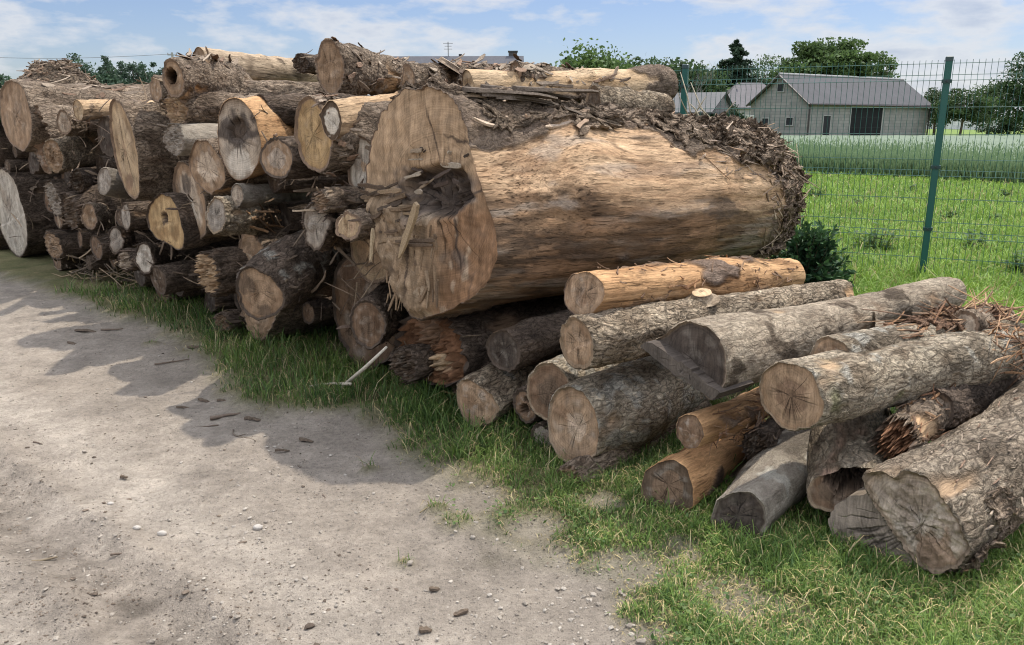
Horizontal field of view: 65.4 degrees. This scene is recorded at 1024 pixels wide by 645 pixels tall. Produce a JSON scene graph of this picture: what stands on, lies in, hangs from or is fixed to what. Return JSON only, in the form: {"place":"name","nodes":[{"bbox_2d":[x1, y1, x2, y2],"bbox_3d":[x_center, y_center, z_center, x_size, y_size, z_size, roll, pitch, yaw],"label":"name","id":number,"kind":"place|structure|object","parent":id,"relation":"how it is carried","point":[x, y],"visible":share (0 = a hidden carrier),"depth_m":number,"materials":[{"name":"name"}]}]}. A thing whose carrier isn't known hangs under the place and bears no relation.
{"place":"outdoors","nodes":[
{"label":"outdoors","id":0,"kind":"place"},
{"bbox_2d":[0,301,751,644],"bbox_3d":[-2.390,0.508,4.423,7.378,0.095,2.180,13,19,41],"label":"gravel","id":1,"kind":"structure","parent":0,"point":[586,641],"depth_m":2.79,"materials":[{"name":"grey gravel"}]},
{"bbox_2d":[0,127,1023,644],"bbox_3d":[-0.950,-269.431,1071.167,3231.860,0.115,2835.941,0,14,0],"label":"ground","id":2,"kind":"structure","parent":0,"point":[160,475],"depth_m":3.25,"materials":[{"name":"beige soil"}]},
{"bbox_2d":[0,167,60,257],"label":"log","id":3,"kind":"object","parent":2,"relation":"on","point":[29,239],"visible":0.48,"depth_m":9.04,"materials":[{"name":"grey wood"}]},
{"bbox_2d":[53,256,85,270],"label":"log","id":4,"kind":"object","parent":2,"relation":"on","point":[60,264],"visible":0.11,"depth_m":8.44,"materials":[{"name":"brown wood"}]},
{"bbox_2d":[9,77,396,347],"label":"bark strips","id":5,"kind":"object","parent":4,"relation":"on","point":[339,249],"visible":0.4,"depth_m":5.02,"materials":[{"name":"brown wood"}]},
{"bbox_2d":[156,290,204,302],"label":"log","id":6,"kind":"object","parent":2,"relation":"on","point":[169,298],"visible":0.06,"depth_m":6.99,"materials":[{"name":"brown wood"}]},
{"bbox_2d":[133,242,178,277],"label":"log","id":7,"kind":"object","parent":6,"relation":"on","point":[147,251],"visible":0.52,"depth_m":6.19,"materials":[{"name":"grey wood"}]},
{"bbox_2d":[117,238,240,271],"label":"log","id":8,"kind":"object","parent":6,"relation":"on","point":[125,260],"visible":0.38,"depth_m":6.79,"materials":[{"name":"brown wood"}]},
{"bbox_2d":[204,295,237,314],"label":"log","id":9,"kind":"object","parent":2,"relation":"on","point":[205,303],"visible":0.06,"depth_m":6.54,"materials":[{"name":"brown wood"}]},
{"bbox_2d":[146,252,204,299],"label":"log","id":10,"kind":"object","parent":9,"relation":"on","point":[167,278],"visible":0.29,"depth_m":6.18,"materials":[{"name":"brown wood"}]},
{"bbox_2d":[236,225,350,340],"bbox_3d":[-1.074,-0.448,6.338,0.810,0.861,2.243,13,19,41],"label":"log","id":11,"kind":"object","parent":2,"relation":"on","point":[291,321],"visible":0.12,"depth_m":5.58,"materials":[{"name":"brown wood"}]},
{"bbox_2d":[188,244,248,296],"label":"log","id":12,"kind":"object","parent":11,"relation":"on","point":[216,270],"visible":0.29,"depth_m":5.50,"materials":[{"name":"brown wood"}]},
{"bbox_2d":[205,195,283,235],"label":"log","id":13,"kind":"object","parent":12,"relation":"on","point":[225,216],"visible":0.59,"depth_m":5.05,"materials":[{"name":"brown wood"}]},
{"bbox_2d":[231,183,311,207],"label":"log","id":14,"kind":"object","parent":13,"relation":"on","point":[245,195],"visible":0.67,"depth_m":5.25,"materials":[{"name":"brown wood"}]},
{"bbox_2d":[188,138,267,194],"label":"log","id":15,"kind":"object","parent":14,"relation":"on","point":[210,174],"visible":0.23,"depth_m":5.32,"materials":[{"name":"brown wood"}]},
{"bbox_2d":[217,96,293,180],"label":"log","id":16,"kind":"object","parent":14,"relation":"on","point":[241,141],"visible":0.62,"depth_m":5.04,"materials":[{"name":"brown wood"}]},
{"bbox_2d":[162,123,217,155],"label":"log","id":17,"kind":"object","parent":16,"relation":"on","point":[179,139],"visible":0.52,"depth_m":5.55,"materials":[{"name":"grey wood"}]},
{"bbox_2d":[159,91,272,123],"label":"log","id":18,"kind":"object","parent":17,"relation":"on","point":[204,107],"visible":0.23,"depth_m":5.68,"materials":[{"name":"brown wood"}]},
{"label":"log","id":19,"kind":"object","parent":17,"relation":"on","visible":0},
{"bbox_2d":[162,46,252,99],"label":"log","id":20,"kind":"object","parent":19,"relation":"on","point":[188,76],"visible":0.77,"depth_m":5.67,"materials":[{"name":"brown wood"}]},
{"bbox_2d":[142,75,324,103],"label":"log","id":21,"kind":"object","parent":20,"relation":"on","point":[158,92],"visible":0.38,"depth_m":6.48,"materials":[{"name":"brown wood"}]},
{"bbox_2d":[193,47,318,81],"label":"log","id":22,"kind":"object","parent":21,"relation":"on","point":[258,67],"visible":0.38,"depth_m":7.10,"materials":[{"name":"brown wood"}]},
{"bbox_2d":[257,93,306,127],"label":"log","id":23,"kind":"object","parent":16,"relation":"on","point":[286,106],"visible":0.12,"depth_m":5.40,"materials":[{"name":"brown wood"}]},
{"bbox_2d":[314,36,415,95],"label":"log","id":24,"kind":"object","parent":23,"relation":"on","point":[348,68],"visible":0.88,"depth_m":5.01,"materials":[{"name":"brown wood"}]},
{"bbox_2d":[235,229,347,323],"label":"log","id":25,"kind":"object","parent":11,"relation":"on","point":[280,275],"visible":0.91,"depth_m":4.73,"materials":[{"name":"brown wood"}]},
{"bbox_2d":[277,199,310,233],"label":"log","id":26,"kind":"object","parent":11,"relation":"on","point":[288,216],"visible":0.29,"depth_m":5.57,"materials":[{"name":"brown wood"}]},
{"bbox_2d":[302,296,333,324],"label":"log","id":27,"kind":"object","parent":11,"relation":"on","point":[311,311],"visible":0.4,"depth_m":5.52,"materials":[{"name":"brown wood"}]},
{"bbox_2d":[332,254,398,369],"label":"log","id":28,"kind":"object","parent":2,"relation":"on","point":[345,335],"visible":0.06,"depth_m":5.09,"materials":[{"name":"brown wood"}]},
{"bbox_2d":[300,187,349,253],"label":"log","id":29,"kind":"object","parent":28,"relation":"on","point":[320,235],"visible":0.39,"depth_m":4.35,"materials":[{"name":"grey wood"}]},
{"bbox_2d":[259,136,347,183],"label":"log","id":30,"kind":"object","parent":29,"relation":"on","point":[279,158],"visible":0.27,"depth_m":4.60,"materials":[{"name":"brown wood"}]},
{"bbox_2d":[292,180,366,221],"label":"log","id":31,"kind":"object","parent":29,"relation":"on","point":[332,200],"visible":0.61,"depth_m":4.28,"materials":[{"name":"brown wood"}]},
{"bbox_2d":[336,283,409,349],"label":"log","id":32,"kind":"object","parent":28,"relation":"on","point":[374,323],"visible":0.76,"depth_m":4.43,"materials":[{"name":"brown wood"}]},
{"bbox_2d":[350,239,388,284],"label":"log","id":33,"kind":"object","parent":32,"relation":"on","point":[360,251],"visible":0.06,"depth_m":4.75,"materials":[{"name":"brown wood"}]},
{"bbox_2d":[327,202,375,243],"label":"log","id":34,"kind":"object","parent":33,"relation":"on","point":[352,225],"visible":0.36,"depth_m":4.18,"materials":[{"name":"brown wood"}]},
{"bbox_2d":[347,133,372,187],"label":"log","id":35,"kind":"object","parent":34,"relation":"on","point":[356,171],"visible":0.15,"depth_m":4.38,"materials":[{"name":"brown wood"}]},
{"bbox_2d":[294,91,390,176],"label":"log","id":36,"kind":"object","parent":35,"relation":"on","point":[320,151],"visible":0.32,"depth_m":4.38,"materials":[{"name":"brown wood"}]},
{"bbox_2d":[319,91,397,140],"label":"log","id":37,"kind":"object","parent":36,"relation":"on","point":[339,120],"visible":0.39,"depth_m":4.22,"materials":[{"name":"brown wood"}]},
{"bbox_2d":[400,53,520,87],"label":"log","id":38,"kind":"object","parent":36,"relation":"on","point":[449,72],"visible":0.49,"depth_m":5.00,"materials":[{"name":"brown wood"}]},
{"bbox_2d":[461,64,678,102],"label":"log","id":39,"kind":"object","parent":36,"relation":"on","point":[660,78],"visible":0.38,"depth_m":5.69,"materials":[{"name":"brown wood"}]},
{"bbox_2d":[508,53,600,81],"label":"log","id":40,"kind":"object","parent":39,"relation":"on","point":[527,70],"visible":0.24,"depth_m":5.23,"materials":[{"name":"brown wood"}]},
{"bbox_2d":[0,314,755,644],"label":"bark litter","id":41,"kind":"object","parent":2,"relation":"on","point":[308,624],"visible":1,"depth_m":2.78,"materials":[{"name":"brown wood"}]},
{"bbox_2d":[451,385,456,393],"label":"log","id":42,"kind":"object","parent":2,"relation":"on","point":[454,390],"visible":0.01,"depth_m":4.41,"materials":[{"name":"brown wood"}]},
{"bbox_2d":[394,295,566,387],"bbox_3d":[0.278,-0.052,5.151,0.589,0.484,2.298,13,19,41],"label":"log","id":43,"kind":"object","parent":42,"relation":"on","point":[457,345],"visible":0.25,"depth_m":4.37,"materials":[{"name":"brown wood"}]},
{"bbox_2d":[388,341,435,384],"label":"log","id":44,"kind":"object","parent":43,"relation":"on","point":[409,363],"visible":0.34,"depth_m":4.36,"materials":[{"name":"brown wood"}]},
{"bbox_2d":[357,76,817,320],"bbox_3d":[0.776,-0.812,5.192,1.252,1.257,3.774,12,15,40],"label":"giant tree trunk","id":45,"kind":"object","parent":43,"relation":"on","point":[483,197],"visible":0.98,"depth_m":4.08,"materials":[{"name":"brown wood"}]},
{"bbox_2d":[585,85,674,111],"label":"log","id":46,"kind":"object","parent":45,"relation":"on","point":[625,97],"visible":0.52,"depth_m":5.54,"materials":[{"name":"brown wood"}]},
{"bbox_2d":[393,43,523,63],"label":"farmhouse","id":47,"kind":"object","parent":2,"relation":"on","point":[488,59],"visible":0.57,"depth_m":57.63,"materials":[{"name":"paint"}]},
{"bbox_2d":[456,357,554,426],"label":"log","id":48,"kind":"object","parent":2,"relation":"on","point":[488,390],"visible":0.3,"depth_m":4.02,"materials":[{"name":"brown wood"}]},
{"bbox_2d":[530,420,551,448],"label":"log","id":49,"kind":"object","parent":2,"relation":"on","point":[538,427],"visible":0.1,"depth_m":3.90,"materials":[{"name":"grey wood"}]},
{"bbox_2d":[512,385,542,423],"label":"log","id":50,"kind":"object","parent":49,"relation":"on","point":[523,410],"visible":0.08,"depth_m":3.95,"materials":[{"name":"brown wood"}]},
{"bbox_2d":[526,354,615,420],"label":"log","id":51,"kind":"object","parent":2,"relation":"on","point":[547,379],"visible":0.22,"depth_m":3.77,"materials":[{"name":"brown wood"}]},
{"bbox_2d":[485,309,573,372],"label":"log","id":52,"kind":"object","parent":51,"relation":"on","point":[531,341],"visible":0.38,"depth_m":4.03,"materials":[{"name":"brown wood"}]},
{"bbox_2d":[550,37,639,68],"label":"broadleaf tree","id":53,"kind":"object","parent":2,"relation":"on","point":[595,62],"visible":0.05,"depth_m":81.19,"materials":[{"name":"green plant"}]},
{"bbox_2d":[547,356,706,461],"bbox_3d":[0.608,0.387,3.991,0.456,0.429,1.059,10,16,35],"label":"log","id":54,"kind":"object","parent":2,"relation":"on","point":[636,403],"visible":0.8,"depth_m":3.65,"materials":[{"name":"grey wood"}]},
{"bbox_2d":[559,279,853,369],"bbox_3d":[1.123,-0.053,4.117,2.162,0.293,0.248,-8,16,-38],"label":"log","id":55,"kind":"object","parent":54,"relation":"on","point":[605,338],"visible":0.61,"depth_m":3.62,"materials":[{"name":"grey wood"}]},
{"bbox_2d":[564,254,805,314],"bbox_3d":[1.037,-0.220,4.270,0.292,0.275,2.059,13,14,42],"label":"log","id":56,"kind":"object","parent":55,"relation":"on","point":[593,291],"visible":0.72,"depth_m":3.90,"materials":[{"name":"brown wood"}]},
{"bbox_2d":[555,399,711,482],"bbox_3d":[0.636,0.579,3.936,0.186,0.192,1.233,12,19,39],"label":"log","id":57,"kind":"object","parent":2,"relation":"on","point":[604,460],"visible":0.19,"depth_m":3.58,"materials":[{"name":"grey wood"}]},
{"bbox_2d":[576,54,740,92],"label":"broadleaf tree","id":58,"kind":"object","parent":2,"relation":"on","point":[693,74],"visible":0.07,"depth_m":90.22,"materials":[{"name":"green plant"}]},
{"bbox_2d":[641,419,766,512],"bbox_3d":[0.947,0.638,3.575,0.308,0.286,0.956,11,13,37],"label":"log","id":59,"kind":"object","parent":2,"relation":"on","point":[689,477],"visible":0.67,"depth_m":3.26,"materials":[{"name":"brown wood"}]},
{"bbox_2d":[673,92,735,116],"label":"shed","id":60,"kind":"structure","parent":2,"relation":"on","point":[712,97],"depth_m":56.72,"materials":[{"name":"grey metal"}]},
{"bbox_2d":[716,39,769,89],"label":"spruce tree","id":61,"kind":"object","parent":2,"relation":"on","point":[736,49],"visible":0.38,"depth_m":96.45,"materials":[{"name":"green plant"}]},
{"bbox_2d":[727,83,765,117],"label":"outbuilding","id":62,"kind":"structure","parent":2,"relation":"on","point":[748,90],"depth_m":89.45,"materials":[{"name":"grey metal"}]},
{"bbox_2d":[711,429,810,539],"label":"log","id":63,"kind":"object","parent":2,"relation":"on","point":[766,488],"visible":0.54,"depth_m":3.08,"materials":[{"name":"grey wood"}]},
{"bbox_2d":[806,408,890,511],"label":"log","id":64,"kind":"object","parent":63,"relation":"on","point":[842,457],"visible":0.52,"depth_m":3.09,"materials":[{"name":"brown wood"}]},
{"bbox_2d":[737,411,784,472],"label":"log","id":65,"kind":"object","parent":2,"relation":"on","point":[759,437],"visible":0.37,"depth_m":3.37,"materials":[{"name":"brown wood"}]},
{"bbox_2d":[676,387,771,454],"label":"log","id":66,"kind":"object","parent":65,"relation":"on","point":[738,414],"visible":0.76,"depth_m":3.22,"materials":[{"name":"brown wood"}]},
{"bbox_2d":[640,277,966,399],"bbox_3d":[1.529,-0.022,3.783,2.199,0.298,0.431,-11,18,-36],"label":"log","id":67,"kind":"object","parent":66,"relation":"on","point":[713,357],"visible":0.84,"depth_m":3.23,"materials":[{"name":"grey wood"}]},
{"bbox_2d":[768,37,894,81],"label":"broadleaf tree","id":68,"kind":"object","parent":2,"relation":"on","point":[843,53],"visible":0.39,"depth_m":89.90,"materials":[{"name":"green plant"}]},
{"bbox_2d":[746,73,930,135],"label":"barn","id":69,"kind":"structure","parent":2,"relation":"on","point":[779,90],"depth_m":71.27,"materials":[{"name":"paint"}]},
{"bbox_2d":[828,379,1023,574],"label":"log","id":70,"kind":"object","parent":2,"relation":"on","point":[951,500],"visible":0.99,"depth_m":2.75,"materials":[{"name":"brown wood"}]},
{"bbox_2d":[759,303,1023,431],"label":"log","id":71,"kind":"object","parent":70,"relation":"on","point":[818,389],"visible":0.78,"depth_m":3.05,"materials":[{"name":"brown wood"}]},
{"bbox_2d":[810,285,1023,354],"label":"log","id":72,"kind":"object","parent":71,"relation":"on","point":[934,321],"visible":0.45,"depth_m":3.40,"materials":[{"name":"grey wood"}]},
{"bbox_2d":[953,306,1017,330],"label":"log","id":73,"kind":"object","parent":71,"relation":"on","point":[976,319],"visible":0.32,"depth_m":3.54,"materials":[{"name":"grey wood"}]},
{"bbox_2d":[865,382,955,460],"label":"log","id":74,"kind":"object","parent":70,"relation":"on","point":[923,419],"visible":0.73,"depth_m":3.04,"materials":[{"name":"brown wood"}]},
{"bbox_2d":[931,371,1023,430],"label":"log","id":75,"kind":"object","parent":70,"relation":"on","point":[964,402],"visible":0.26,"depth_m":3.32,"materials":[{"name":"brown wood"}]},
{"bbox_2d":[919,56,953,272],"bbox_3d":[3.967,-1.339,7.495,0.082,2.218,0.088,7,16,25],"label":"fence post","id":76,"kind":"object","parent":2,"relation":"on","point":[935,167],"visible":0.77,"depth_m":7.43,"materials":[{"name":"green metal"}]},
{"bbox_2d":[686,60,944,275],"bbox_3d":[2.862,-1.515,7.954,2.345,2.035,0.054,7,16,25],"label":"wire fence","id":77,"kind":"object","parent":76,"relation":"attached to","point":[826,133],"visible":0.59,"depth_m":7.73,"materials":[{"name":"green metal"}]},
{"bbox_2d":[927,58,1023,285],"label":"wire fence","id":78,"kind":"object","parent":76,"relation":"attached to","point":[970,171],"visible":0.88,"depth_m":7.28,"materials":[{"name":"green metal"}]},
{"bbox_2d":[930,88,1000,133],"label":"fruit tree","id":79,"kind":"object","parent":2,"relation":"on","point":[968,114],"visible":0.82,"depth_m":74.80,"materials":[{"name":"green plant"}]},
{"bbox_2d":[986,51,1023,127],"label":"broadleaf tree","id":80,"kind":"object","parent":2,"relation":"on","point":[1015,99],"visible":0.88,"depth_m":80.62,"materials":[{"name":"green plant"}]},
{"bbox_2d":[0,0,1023,110],"label":"sky","id":81,"kind":"structure","parent":0,"point":[916,32],"materials":[{"name":"blue"}]},
{"bbox_2d":[54,275,1023,644],"bbox_3d":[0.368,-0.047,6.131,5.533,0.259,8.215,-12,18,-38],"label":"grass","id":82,"kind":"structure","parent":0,"point":[792,551],"depth_m":2.94,"materials":[{"name":"green plant"}]},
{"bbox_2d":[766,168,1023,323],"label":"meadow","id":83,"kind":"structure","parent":0,"point":[867,280],"depth_m":10.81,"materials":[{"name":"green plant"}]},
{"bbox_2d":[768,215,856,286],"bbox_3d":[2.512,-0.570,6.827,0.780,0.670,0.844,0,14,0],"label":"bush","id":84,"kind":"object","parent":83,"relation":"on","point":[809,252],"visible":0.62,"depth_m":6.67,"materials":[{"name":"green plant"}]},
{"bbox_2d":[780,134,1023,184],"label":"crop field","id":85,"kind":"structure","parent":0,"point":[923,151],"depth_m":24.49,"materials":[{"name":"green plant"}]},
{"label":"log","id":86,"kind":"object","parent":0,"visible":0},
{"bbox_2d":[0,76,152,151],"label":"log","id":87,"kind":"object","parent":86,"relation":"on","point":[24,126],"visible":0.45,"depth_m":7.87,"materials":[{"name":"brown wood"}]},
{"bbox_2d":[0,58,106,90],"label":"bark heap","id":88,"kind":"object","parent":87,"relation":"on","point":[52,71],"visible":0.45,"depth_m":9.01,"materials":[{"name":"brown wood"}]},
{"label":"log","id":89,"kind":"object","parent":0,"visible":0},
{"bbox_2d":[97,167,151,200],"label":"log","id":90,"kind":"object","parent":89,"relation":"on","point":[110,182],"visible":0.42,"depth_m":6.51,"materials":[{"name":"grey wood"}]},
{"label":"log","id":91,"kind":"object","parent":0,"visible":0},
{"bbox_2d":[118,201,150,231],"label":"log","id":92,"kind":"object","parent":91,"relation":"on","point":[133,215],"visible":0.24,"depth_m":6.52,"materials":[{"name":"brown wood"}]},
{"bbox_2d":[109,97,189,200],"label":"log","id":93,"kind":"object","parent":92,"relation":"on","point":[146,160],"visible":0.27,"depth_m":6.04,"materials":[{"name":"brown wood"}]},
{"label":"log","id":94,"kind":"object","parent":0,"visible":0},
{"bbox_2d":[43,228,92,260],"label":"log","id":95,"kind":"object","parent":94,"relation":"on","point":[64,242],"visible":0.23,"depth_m":8.08,"materials":[{"name":"brown wood"}]},
{"bbox_2d":[54,215,85,228],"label":"log","id":96,"kind":"object","parent":95,"relation":"on","point":[64,226],"visible":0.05,"depth_m":8.11,"materials":[{"name":"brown wood"}]},
{"bbox_2d":[43,178,72,218],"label":"log","id":97,"kind":"object","parent":96,"relation":"on","point":[55,188],"visible":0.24,"depth_m":7.80,"materials":[{"name":"grey wood"}]},
{"bbox_2d":[68,162,98,192],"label":"log","id":98,"kind":"object","parent":97,"relation":"on","point":[81,180],"visible":0.48,"depth_m":7.31,"materials":[{"name":"brown wood"}]},
{"bbox_2d":[32,100,105,174],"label":"log","id":99,"kind":"object","parent":98,"relation":"on","point":[48,114],"visible":0.09,"depth_m":7.68,"materials":[{"name":"brown wood"}]},
{"bbox_2d":[43,136,95,173],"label":"log","id":100,"kind":"object","parent":98,"relation":"on","point":[59,156],"visible":0.48,"depth_m":7.42,"materials":[{"name":"brown wood"}]},
{"bbox_2d":[56,107,97,139],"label":"log","id":101,"kind":"object","parent":100,"relation":"on","point":[69,123],"visible":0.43,"depth_m":7.19,"materials":[{"name":"brown wood"}]},
{"bbox_2d":[87,118,100,132],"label":"log","id":102,"kind":"object","parent":101,"relation":"on","point":[93,127],"visible":0.16,"depth_m":7.56,"materials":[{"name":"brown wood"}]},
{"bbox_2d":[73,99,153,120],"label":"log","id":103,"kind":"object","parent":102,"relation":"on","point":[84,110],"visible":0.5,"depth_m":6.96,"materials":[{"name":"brown wood"}]},
{"bbox_2d":[80,199,118,230],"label":"log","id":104,"kind":"object","parent":95,"relation":"on","point":[92,214],"visible":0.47,"depth_m":7.16,"materials":[{"name":"brown wood"}]},
{"bbox_2d":[59,184,139,229],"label":"log","id":105,"kind":"object","parent":104,"relation":"on","point":[72,203],"visible":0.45,"depth_m":7.37,"materials":[{"name":"brown wood"}]},
{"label":"log","id":106,"kind":"object","parent":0,"visible":0},
{"bbox_2d":[146,192,240,249],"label":"log","id":107,"kind":"object","parent":106,"relation":"on","point":[171,219],"visible":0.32,"depth_m":5.90,"materials":[{"name":"brown wood"}]},
{"bbox_2d":[172,160,240,239],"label":"log","id":108,"kind":"object","parent":107,"relation":"on","point":[192,188],"visible":0.12,"depth_m":5.83,"materials":[{"name":"brown wood"}]},
{"bbox_2d":[267,175,348,193],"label":"log","id":109,"kind":"object","parent":107,"relation":"on","point":[297,184],"visible":0.23,"depth_m":5.38,"materials":[{"name":"brown wood"}]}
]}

